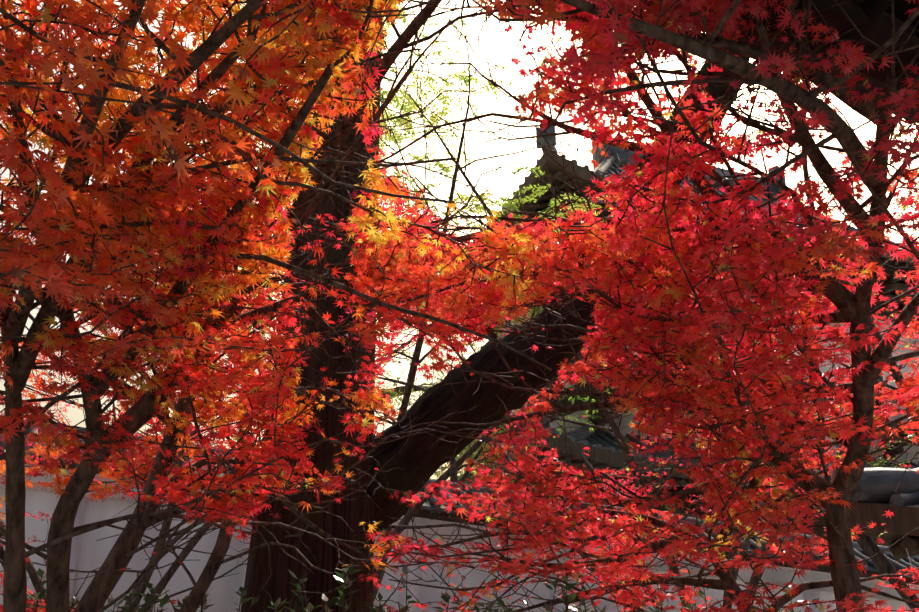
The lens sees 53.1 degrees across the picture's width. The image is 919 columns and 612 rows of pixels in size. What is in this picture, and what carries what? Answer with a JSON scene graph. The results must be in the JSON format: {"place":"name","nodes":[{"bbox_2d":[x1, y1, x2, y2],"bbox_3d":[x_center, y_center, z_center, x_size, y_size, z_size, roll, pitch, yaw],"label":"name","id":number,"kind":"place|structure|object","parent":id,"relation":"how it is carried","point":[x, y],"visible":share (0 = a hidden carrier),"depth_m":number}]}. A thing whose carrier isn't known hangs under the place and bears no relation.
{"place":"outdoors","nodes":[
{"label":"outdoors","id":0,"kind":"place"},
{"bbox_2d":[240,2,382,611],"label":"cedar","id":1,"kind":"object","parent":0,"point":[353,514],"visible":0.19,"depth_m":6.19},
{"bbox_2d":[367,50,749,536],"bbox_3d":[0.821,-0.893,6.748,5.191,9.919,3.116,42,-13,15],"label":"tree trunk","id":2,"kind":"object","parent":1,"relation":"attached to","point":[418,461],"visible":0.33,"depth_m":6.68},
{"bbox_2d":[0,0,644,611],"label":"maple","id":3,"kind":"object","parent":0,"point":[98,208],"depth_m":3.33},
{"bbox_2d":[1,563,818,611],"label":"hedge","id":4,"kind":"object","parent":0,"point":[339,600],"depth_m":4.79},
{"bbox_2d":[0,0,918,479],"label":"sky","id":5,"kind":"structure","parent":0,"point":[498,53]},
{"bbox_2d":[70,0,918,611],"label":"maple","id":6,"kind":"object","parent":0,"point":[602,76],"depth_m":3.76},
{"bbox_2d":[377,325,725,611],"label":"green tree","id":7,"kind":"object","parent":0,"point":[483,443],"depth_m":12.69},
{"bbox_2d":[457,192,918,546],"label":"gate","id":8,"kind":"structure","parent":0,"point":[888,284],"depth_m":28.02},
{"bbox_2d":[403,150,917,514],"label":"building","id":9,"kind":"structure","parent":8,"relation":"attached to","point":[609,460],"depth_m":23.65},
{"bbox_2d":[706,0,918,97],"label":"gate eave timber","id":10,"kind":"object","parent":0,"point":[871,19],"visible":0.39,"depth_m":3.72},
{"bbox_2d":[647,0,918,119],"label":"gate eave tiles","id":11,"kind":"object","parent":10,"relation":"on","point":[873,82],"visible":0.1,"depth_m":3.95},
{"bbox_3d":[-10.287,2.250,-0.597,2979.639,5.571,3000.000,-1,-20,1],"label":"ground","id":12,"kind":"structure","parent":0,"visible":0},
{"bbox_2d":[0,59,444,611],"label":"maple","id":13,"kind":"object","parent":12,"relation":"on","point":[34,577],"depth_m":7.96},
{"bbox_2d":[0,5,739,602],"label":"maple","id":14,"kind":"object","parent":12,"relation":"on","point":[458,463],"depth_m":8.80},
{"bbox_2d":[131,0,734,480],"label":"tall green tree","id":15,"kind":"object","parent":12,"relation":"on","point":[399,100],"depth_m":21.42},
{"bbox_2d":[0,464,918,611],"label":"wall","id":16,"kind":"structure","parent":12,"relation":"on","point":[89,552],"depth_m":10.78},
{"bbox_2d":[0,415,918,576],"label":"wall coping tiles","id":17,"kind":"object","parent":16,"relation":"on","point":[869,565],"depth_m":12.60},
{"bbox_2d":[0,450,918,584],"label":"eave board","id":18,"kind":"object","parent":16,"relation":"attached to","point":[423,513],"depth_m":11.63},
{"bbox_2d":[227,68,918,611],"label":"maple","id":19,"kind":"object","parent":12,"relation":"on","point":[628,456],"depth_m":8.69},
{"bbox_2d":[449,122,918,480],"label":"gate tiles","id":20,"kind":"object","parent":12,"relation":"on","point":[600,441],"visible":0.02,"depth_m":25.02},
{"bbox_2d":[543,351,915,541],"bbox_3d":[5.067,4.092,14.287,7.307,7.467,6.951,-1,-20,1],"label":"green tree","id":21,"kind":"object","parent":12,"relation":"on","point":[694,516],"depth_m":15.29},
{"bbox_2d":[547,59,918,610],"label":"maple","id":22,"kind":"object","parent":12,"relation":"on","point":[871,548],"depth_m":8.45},
{"bbox_2d":[850,502,918,559],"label":"wall","id":23,"kind":"structure","parent":12,"relation":"on","point":[901,522],"depth_m":7.31},
{"bbox_2d":[825,407,918,506],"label":"hall tiles","id":24,"kind":"object","parent":23,"relation":"on","point":[880,489],"visible":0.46,"depth_m":7.44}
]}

